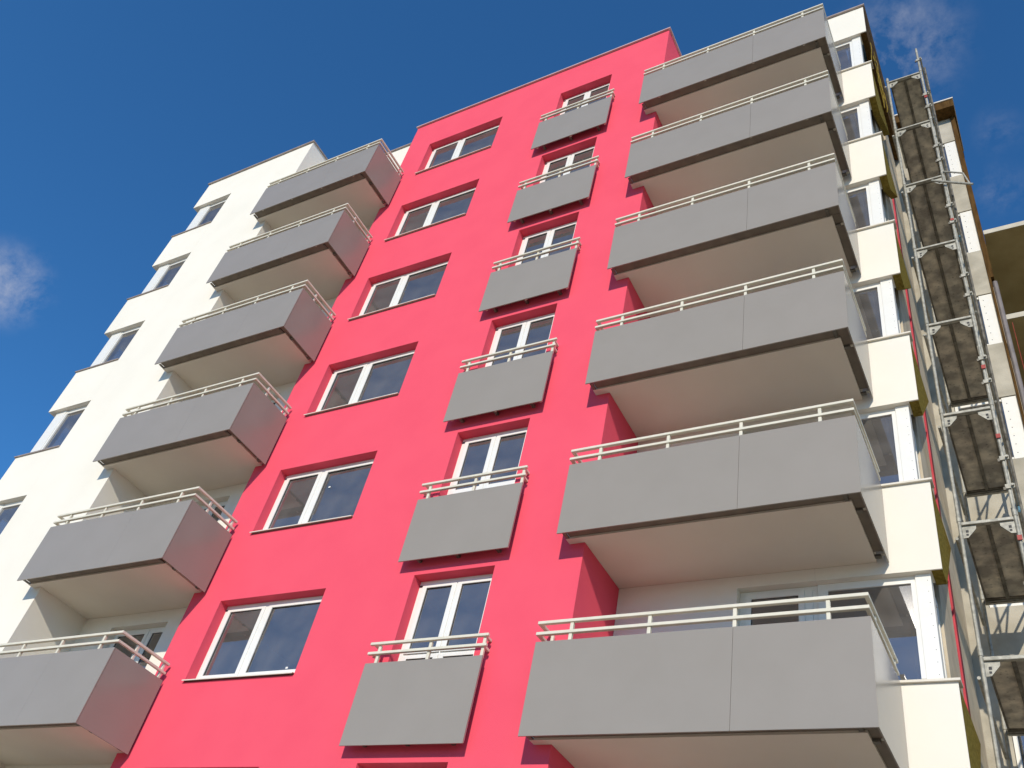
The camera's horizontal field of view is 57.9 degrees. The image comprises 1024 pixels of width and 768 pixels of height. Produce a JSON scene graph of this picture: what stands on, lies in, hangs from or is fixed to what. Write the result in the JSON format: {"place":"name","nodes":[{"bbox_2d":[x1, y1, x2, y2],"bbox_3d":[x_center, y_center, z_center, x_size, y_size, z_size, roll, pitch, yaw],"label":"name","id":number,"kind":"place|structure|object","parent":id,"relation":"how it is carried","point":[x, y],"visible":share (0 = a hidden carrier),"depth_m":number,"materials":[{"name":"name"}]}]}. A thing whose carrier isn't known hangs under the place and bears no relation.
{"place":"outdoors","nodes":[
{"label":"outdoors","id":0,"kind":"place"},
{"bbox_2d":[0,3,988,767],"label":"apartment building","id":1,"kind":"structure","parent":0,"point":[578,415],"depth_m":15.08,"materials":[{"name":"paint"}]},
{"bbox_2d":[0,500,22,521],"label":"corner window","id":2,"kind":"structure","parent":1,"relation":"in","point":[4,508],"depth_m":20.37,"materials":[{"name":"white plastic"}]},
{"bbox_2d":[31,406,86,451],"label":"corner window","id":3,"kind":"structure","parent":1,"relation":"in","point":[61,420],"depth_m":22.02,"materials":[{"name":"white plastic"}]},
{"bbox_2d":[90,326,140,366],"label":"corner window","id":4,"kind":"structure","parent":1,"relation":"in","point":[116,341],"depth_m":23.92,"materials":[{"name":"white plastic"}]},
{"bbox_2d":[109,626,165,663],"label":"window","id":5,"kind":"structure","parent":1,"relation":"in","point":[148,633],"depth_m":16.64,"materials":[{"name":"white plastic"}]},
{"bbox_2d":[141,258,186,293],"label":"corner window","id":6,"kind":"structure","parent":1,"relation":"in","point":[164,272],"depth_m":25.80,"materials":[{"name":"white plastic"}]},
{"bbox_2d":[186,199,226,229],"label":"corner window","id":7,"kind":"structure","parent":1,"relation":"in","point":[203,215],"depth_m":27.69,"materials":[{"name":"white plastic"}]},
{"bbox_2d":[201,501,226,516],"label":"window","id":8,"kind":"structure","parent":1,"relation":"in","point":[222,504],"depth_m":18.48,"materials":[{"name":"white plastic"}]},
{"bbox_2d":[181,596,322,681],"bbox_3d":[-3.980,3.989,14.518,2.280,1.453,0.283,-13,-49,27],"label":"window","id":9,"kind":"structure","parent":1,"relation":"in","point":[267,608],"depth_m":14.74,"materials":[{"name":"white plastic"}]},
{"bbox_2d":[249,459,373,533],"bbox_3d":[-3.448,1.976,16.389,2.280,1.453,0.283,-13,-49,27],"label":"window","id":10,"kind":"structure","parent":1,"relation":"in","point":[322,475],"depth_m":16.66,"materials":[{"name":"white plastic"}]},
{"bbox_2d":[304,350,414,416],"bbox_3d":[-2.915,-0.038,18.260,2.280,1.453,0.283,-13,-49,27],"label":"window","id":11,"kind":"structure","parent":1,"relation":"in","point":[367,367],"depth_m":18.53,"materials":[{"name":"white plastic"}]},
{"bbox_2d":[347,261,447,320],"bbox_3d":[-2.383,-2.051,20.132,2.280,1.453,0.283,-13,-49,27],"label":"window","id":12,"kind":"structure","parent":1,"relation":"in","point":[404,279],"depth_m":20.40,"materials":[{"name":"white plastic"}]},
{"bbox_2d":[385,187,475,240],"bbox_3d":[-1.850,-4.065,22.003,2.280,1.453,0.283,-13,-49,27],"label":"window","id":13,"kind":"structure","parent":1,"relation":"in","point":[435,205],"depth_m":22.26,"materials":[{"name":"white plastic"}]},
{"bbox_2d":[398,574,492,660],"bbox_3d":[-0.964,3.645,12.735,1.396,2.268,0.070,-13,-49,27],"label":"window","id":14,"kind":"structure","parent":1,"relation":"in","point":[456,585],"depth_m":13.19,"materials":[{"name":"white plastic"}]},
{"bbox_2d":[415,125,498,174],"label":"window","id":15,"kind":"structure","parent":1,"relation":"in","point":[460,144],"depth_m":24.12,"materials":[{"name":"white plastic"}]},
{"bbox_2d":[447,427,527,494],"bbox_3d":[-0.431,1.632,14.606,1.396,2.268,0.070,-13,-49,27],"label":"window","id":16,"kind":"structure","parent":1,"relation":"in","point":[495,439],"depth_m":15.12,"materials":[{"name":"white plastic"}]},
{"bbox_2d":[485,313,554,366],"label":"window","id":17,"kind":"structure","parent":1,"relation":"in","point":[526,325],"depth_m":17.05,"materials":[{"name":"white plastic"}]},
{"bbox_2d":[515,221,576,265],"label":"window","id":18,"kind":"structure","parent":1,"relation":"in","point":[550,233],"depth_m":18.95,"materials":[{"name":"white plastic"}]},
{"bbox_2d":[540,146,594,182],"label":"window","id":19,"kind":"structure","parent":1,"relation":"in","point":[570,158],"depth_m":20.84,"materials":[{"name":"white plastic"}]},
{"bbox_2d":[560,83,609,114],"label":"window","id":20,"kind":"structure","parent":1,"relation":"in","point":[587,94],"depth_m":22.71,"materials":[{"name":"white plastic"}]},
{"bbox_2d":[739,586,818,625],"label":"window","id":21,"kind":"structure","parent":1,"relation":"in","point":[803,592],"depth_m":12.05,"materials":[{"name":"white plastic"}]},
{"bbox_2d":[835,36,864,66],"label":"corner window","id":22,"kind":"structure","parent":1,"relation":"in","point":[856,50],"depth_m":20.36,"materials":[{"name":"white plastic"}]},
{"bbox_2d":[840,101,874,137],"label":"corner window","id":23,"kind":"structure","parent":1,"relation":"in","point":[863,110],"depth_m":18.48,"materials":[{"name":"white plastic"}]},
{"bbox_2d":[846,180,885,224],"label":"corner window","id":24,"kind":"structure","parent":1,"relation":"in","point":[876,209],"depth_m":16.59,"materials":[{"name":"white plastic"}]},
{"bbox_2d":[852,278,900,335],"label":"corner window","id":25,"kind":"structure","parent":1,"relation":"in","point":[889,313],"depth_m":14.72,"materials":[{"name":"white plastic"}]},
{"bbox_2d":[817,573,946,678],"bbox_3d":[4.537,3.191,11.322,1.360,1.435,0.712,-13,-49,27],"label":"corner window","id":26,"kind":"structure","parent":1,"relation":"in","point":[926,612],"depth_m":11.07,"materials":[{"name":"white plastic"}]},
{"bbox_2d":[859,405,920,481],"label":"corner window","id":27,"kind":"structure","parent":1,"relation":"in","point":[904,436],"depth_m":12.84,"materials":[{"name":"white plastic"}]},
{"bbox_2d":[0,0,1023,533],"label":"sky","id":28,"kind":"structure","parent":0,"point":[117,117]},
{"bbox_2d":[885,48,1023,767],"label":"scaffold","id":29,"kind":"object","parent":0,"point":[985,464],"visible":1,"depth_m":15.14,"materials":[{"name":"metal"}]},
{"bbox_2d":[888,97,1023,767],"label":"unfinished building","id":30,"kind":"structure","parent":0,"point":[996,262],"depth_m":17.53,"materials":[{"name":"concrete"}]},
{"bbox_2d":[943,141,961,176],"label":"window","id":31,"kind":"structure","parent":30,"relation":"in","point":[951,150],"depth_m":21.80,"materials":[{"name":"white plastic"}]},
{"bbox_2d":[958,210,980,252],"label":"window","id":32,"kind":"structure","parent":30,"relation":"in","point":[967,220],"depth_m":19.90,"materials":[{"name":"white plastic"}]},
{"bbox_2d":[955,396,1023,458],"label":"window","id":33,"kind":"structure","parent":30,"relation":"in","point":[1013,420],"depth_m":16.26,"materials":[{"name":"white plastic"}]},
{"bbox_2d":[977,294,1002,344],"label":"window","id":34,"kind":"structure","parent":30,"relation":"in","point":[992,328],"depth_m":18.03,"materials":[{"name":"white plastic"}]},
{"bbox_2d":[989,603,1023,607],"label":"window","id":35,"kind":"structure","parent":30,"relation":"in","point":[1012,604],"depth_m":14.16,"materials":[{"name":"white plastic"}]},
{"bbox_2d":[1013,736,1022,767],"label":"window","id":36,"kind":"structure","parent":30,"relation":"in","point":[1015,738],"depth_m":12.73,"materials":[{"name":"white plastic"}]}
]}

